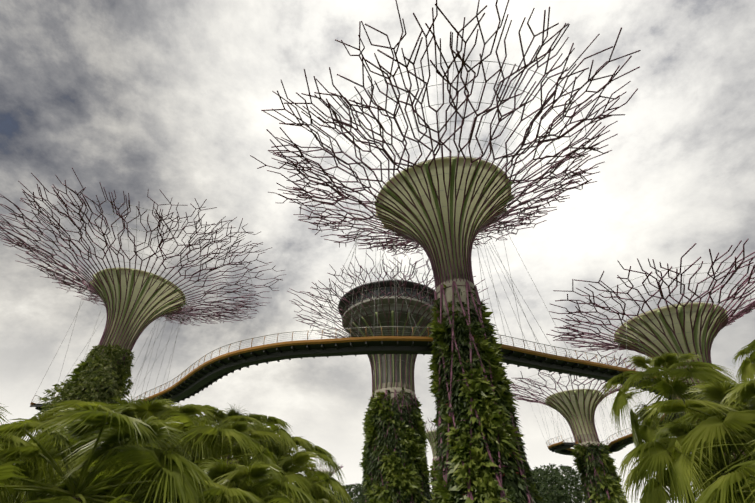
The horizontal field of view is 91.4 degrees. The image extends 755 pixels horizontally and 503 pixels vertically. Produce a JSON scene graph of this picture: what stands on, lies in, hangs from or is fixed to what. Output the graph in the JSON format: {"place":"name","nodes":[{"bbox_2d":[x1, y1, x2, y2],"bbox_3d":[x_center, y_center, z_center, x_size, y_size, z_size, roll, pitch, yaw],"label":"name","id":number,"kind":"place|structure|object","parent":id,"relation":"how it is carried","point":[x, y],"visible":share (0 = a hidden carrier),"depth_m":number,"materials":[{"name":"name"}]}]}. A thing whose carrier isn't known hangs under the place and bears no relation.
{"place":"outdoors","nodes":[
{"label":"outdoors","id":0,"kind":"place"},
{"bbox_2d":[93,267,185,356],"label":"trunk cladding","id":1,"kind":"structure","parent":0,"point":[153,288],"depth_m":63.50,"materials":[{"name":"green metal"}]},
{"bbox_2d":[90,268,185,362],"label":"ribs","id":2,"kind":"object","parent":1,"relation":"attached to","point":[140,295],"visible":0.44,"depth_m":63.23,"materials":[{"name":"metal"}]},
{"bbox_2d":[30,341,684,455],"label":"skyway underside","id":3,"kind":"object","parent":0,"point":[201,379],"visible":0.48,"depth_m":40.23,"materials":[{"name":"black metal"}]},
{"bbox_2d":[0,0,754,502],"label":"sky","id":4,"kind":"structure","parent":0,"point":[134,97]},
{"bbox_2d":[349,310,432,385],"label":"trunk cladding","id":5,"kind":"structure","parent":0,"point":[383,321],"depth_m":71.50,"materials":[{"name":"metal"}]},
{"bbox_2d":[348,310,431,391],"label":"ribs","id":6,"kind":"object","parent":5,"relation":"attached to","point":[392,315],"visible":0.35,"depth_m":71.02,"materials":[{"name":"metal"}]},
{"bbox_2d":[376,382,410,500],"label":"supertree trunk skin","id":7,"kind":"object","parent":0,"point":[389,384],"visible":0.02,"depth_m":67.63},
{"bbox_2d":[372,387,414,410],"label":"core","id":8,"kind":"object","parent":7,"relation":"attached to","point":[398,389],"visible":0.21,"depth_m":66.49,"materials":[{"name":"grey concrete"}]},
{"bbox_2d":[363,389,426,502],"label":"supertree trunk rods","id":9,"kind":"object","parent":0,"point":[395,392],"visible":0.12,"depth_m":63.14,"materials":[{"name":"metal"}]},
{"bbox_2d":[425,432,437,456],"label":"ribs","id":10,"kind":"object","parent":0,"point":[430,441],"visible":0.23,"depth_m":110.45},
{"bbox_2d":[426,430,436,450],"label":"trunk cladding","id":11,"kind":"structure","parent":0,"point":[432,437],"depth_m":110.85,"materials":[{"name":"metal"}]},
{"bbox_2d":[294,463,585,502],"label":"tree","id":12,"kind":"object","parent":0,"point":[556,490],"depth_m":120.13,"materials":[{"name":"green plant"}]},
{"bbox_2d":[375,157,510,276],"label":"trunk cladding","id":13,"kind":"structure","parent":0,"point":[443,202],"depth_m":38.67,"materials":[{"name":"green metal"}]},
{"bbox_2d":[374,158,513,283],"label":"ribs","id":14,"kind":"object","parent":13,"relation":"attached to","point":[426,165],"visible":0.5,"depth_m":38.47,"materials":[{"name":"metal"}]},
{"bbox_2d":[436,279,478,316],"bbox_3d":[8.061,5.447,37.062,4.040,4.100,4.040,-1,-38,1],"label":"core","id":15,"kind":"object","parent":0,"point":[448,292],"visible":0.42,"depth_m":35.88,"materials":[{"name":"beige concrete"}]},
{"bbox_2d":[438,274,525,502],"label":"supertree trunk skin","id":16,"kind":"object","parent":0,"point":[514,489],"depth_m":25.72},
{"bbox_2d":[434,281,536,502],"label":"supertree trunk rods","id":17,"kind":"object","parent":16,"relation":"attached to","point":[502,493],"visible":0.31,"depth_m":30.49,"materials":[{"name":"purple metal"}]},
{"bbox_2d":[545,390,601,441],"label":"ribs","id":18,"kind":"object","parent":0,"point":[593,393],"visible":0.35,"depth_m":80.72,"materials":[{"name":"metal"}]},
{"bbox_2d":[546,389,601,435],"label":"trunk cladding","id":19,"kind":"structure","parent":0,"point":[580,400],"depth_m":80.89,"materials":[{"name":"metal"}]},
{"bbox_2d":[579,441,601,462],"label":"concrete collar","id":20,"kind":"object","parent":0,"point":[591,442],"visible":0.1,"depth_m":77.21,"materials":[{"name":"grey concrete"}]},
{"bbox_2d":[576,434,618,501],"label":"supertree trunk skin","id":21,"kind":"object","parent":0,"point":[585,437],"visible":0.04,"depth_m":78.06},
{"bbox_2d":[582,444,623,502],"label":"supertree trunk rods","id":22,"kind":"object","parent":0,"point":[597,475],"visible":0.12,"depth_m":73.70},
{"bbox_2d":[614,302,723,385],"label":"trunk cladding","id":23,"kind":"structure","parent":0,"point":[665,312],"depth_m":47.17,"materials":[{"name":"green metal"}]},
{"bbox_2d":[614,304,727,386],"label":"ribs","id":24,"kind":"object","parent":23,"relation":"attached to","point":[680,312],"visible":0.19,"depth_m":46.99,"materials":[{"name":"green metal"}]},
{"label":"skyway deck","id":25,"kind":"structure","parent":0,"visible":0},
{"bbox_2d":[30,327,671,449],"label":"skyway fascia rail","id":26,"kind":"object","parent":25,"relation":"on","point":[369,338],"visible":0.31,"depth_m":39.42,"materials":[{"name":"brown metal"}]},
{"bbox_2d":[31,285,195,402],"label":"cables","id":27,"kind":"object","parent":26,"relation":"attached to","point":[140,352],"visible":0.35,"depth_m":63.39,"materials":[{"name":"silver metal"}]},
{"bbox_2d":[33,326,660,444],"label":"skyway rail wires","id":28,"kind":"object","parent":26,"relation":"attached to","point":[381,334],"visible":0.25,"depth_m":39.87,"materials":[{"name":"grey metal"}]},
{"bbox_2d":[307,213,572,357],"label":"cables","id":29,"kind":"object","parent":26,"relation":"attached to","point":[426,282],"visible":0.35,"depth_m":43.00,"materials":[{"name":"silver metal"}]},
{"bbox_2d":[527,388,627,444],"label":"cables","id":30,"kind":"object","parent":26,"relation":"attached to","point":[565,423],"visible":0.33,"depth_m":82.71,"materials":[{"name":"silver metal"}]},
{"label":"ground","id":31,"kind":"structure","parent":0,"visible":0},
{"bbox_2d":[35,343,134,432],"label":"climbing plants","id":32,"kind":"object","parent":31,"relation":"on","point":[94,379],"depth_m":55.71,"materials":[{"name":"green plant"}]},
{"bbox_2d":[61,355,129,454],"bbox_3d":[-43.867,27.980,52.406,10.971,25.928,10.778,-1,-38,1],"label":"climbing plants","id":33,"kind":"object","parent":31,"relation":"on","point":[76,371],"visible":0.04,"depth_m":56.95,"materials":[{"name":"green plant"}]},
{"bbox_2d":[0,168,285,364],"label":"supertree skeleton","id":34,"kind":"object","parent":31,"relation":"on","point":[93,290],"visible":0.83,"depth_m":62.95},
{"bbox_2d":[27,201,251,324],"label":"supertree ring cables","id":35,"kind":"object","parent":34,"relation":"attached to","point":[143,265],"visible":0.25,"depth_m":63.59,"materials":[{"name":"grey metal"}]},
{"bbox_2d":[0,340,754,502],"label":"palm","id":36,"kind":"object","parent":31,"relation":"on","point":[160,451],"depth_m":9.65,"materials":[{"name":"green plant"}]},
{"bbox_2d":[288,253,488,392],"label":"supertree skeleton","id":37,"kind":"object","parent":31,"relation":"on","point":[360,272],"visible":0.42,"depth_m":70.54},
{"bbox_2d":[311,271,434,363],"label":"supertree ring cables","id":38,"kind":"object","parent":37,"relation":"attached to","point":[376,305],"visible":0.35,"depth_m":70.73,"materials":[{"name":"grey metal"}]},
{"bbox_2d":[342,296,434,336],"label":"supertree pod tiers","id":39,"kind":"object","parent":37,"relation":"on","point":[393,302],"visible":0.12,"depth_m":72.25,"materials":[{"name":"grey metal"}]},
{"bbox_2d":[344,286,427,310],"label":"window mullions","id":40,"kind":"object","parent":39,"relation":"attached to","point":[385,293],"visible":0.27,"depth_m":73.34,"materials":[{"name":"grey metal"}]},
{"bbox_2d":[338,280,434,316],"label":"supertree pod roof","id":41,"kind":"structure","parent":39,"relation":"on","point":[409,284],"depth_m":73.44,"materials":[{"name":"grey metal"}]},
{"bbox_2d":[346,286,434,309],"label":"windows","id":42,"kind":"structure","parent":39,"relation":"on","point":[375,291],"depth_m":73.19,"materials":[{"name":"black glass"}]},
{"bbox_2d":[359,387,432,502],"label":"climbing plants","id":43,"kind":"object","parent":31,"relation":"on","point":[393,491],"depth_m":60.77,"materials":[{"name":"green plant"}]},
{"bbox_2d":[76,395,754,502],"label":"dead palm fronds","id":44,"kind":"object","parent":31,"relation":"on","point":[77,499],"visible":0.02,"depth_m":15.41,"materials":[{"name":"brown plant"}]},
{"bbox_2d":[425,417,436,456],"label":"supertree","id":45,"kind":"object","parent":31,"relation":"on","point":[432,434],"visible":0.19,"depth_m":110.42},
{"bbox_2d":[429,458,436,500],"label":"climbing plants","id":46,"kind":"object","parent":31,"relation":"on","point":[431,470],"visible":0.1,"depth_m":106.20,"materials":[{"name":"green plant"}]},
{"bbox_2d":[250,0,640,288],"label":"supertree canopy","id":47,"kind":"object","parent":31,"relation":"on","point":[493,219],"visible":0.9,"depth_m":36.74,"materials":[{"name":"metal"}]},
{"bbox_2d":[303,61,585,250],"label":"supertree ring cables","id":48,"kind":"object","parent":47,"relation":"attached to","point":[450,121],"visible":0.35,"depth_m":36.53,"materials":[{"name":"metal"}]},
{"bbox_2d":[427,284,543,502],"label":"climbing plants","id":49,"kind":"object","parent":31,"relation":"on","point":[484,481],"visible":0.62,"depth_m":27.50,"materials":[{"name":"green plant"}]},
{"bbox_2d":[510,351,645,442],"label":"supertree skeleton","id":50,"kind":"object","parent":31,"relation":"on","point":[532,394],"visible":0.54,"depth_m":80.95},
{"bbox_2d":[512,371,620,422],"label":"supertree ring cables","id":51,"kind":"object","parent":50,"relation":"attached to","point":[564,391],"visible":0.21,"depth_m":80.53,"materials":[{"name":"metal"}]},
{"bbox_2d":[569,439,627,502],"bbox_3d":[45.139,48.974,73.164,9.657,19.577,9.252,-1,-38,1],"label":"climbing plants","id":52,"kind":"object","parent":31,"relation":"on","point":[588,462],"depth_m":74.47,"materials":[{"name":"green plant"}]},
{"bbox_2d":[546,239,754,400],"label":"supertree canopy","id":53,"kind":"object","parent":31,"relation":"on","point":[724,322],"visible":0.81,"depth_m":46.80,"materials":[{"name":"metal"}]},
{"bbox_2d":[607,318,670,379],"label":"cables","id":54,"kind":"object","parent":53,"relation":"hanging from","point":[626,343],"visible":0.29,"depth_m":48.55,"materials":[{"name":"silver metal"}]},
{"bbox_2d":[567,262,754,368],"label":"supertree ring cables","id":55,"kind":"object","parent":53,"relation":"attached to","point":[665,304],"visible":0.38,"depth_m":46.58,"materials":[{"name":"grey metal"}]}
]}

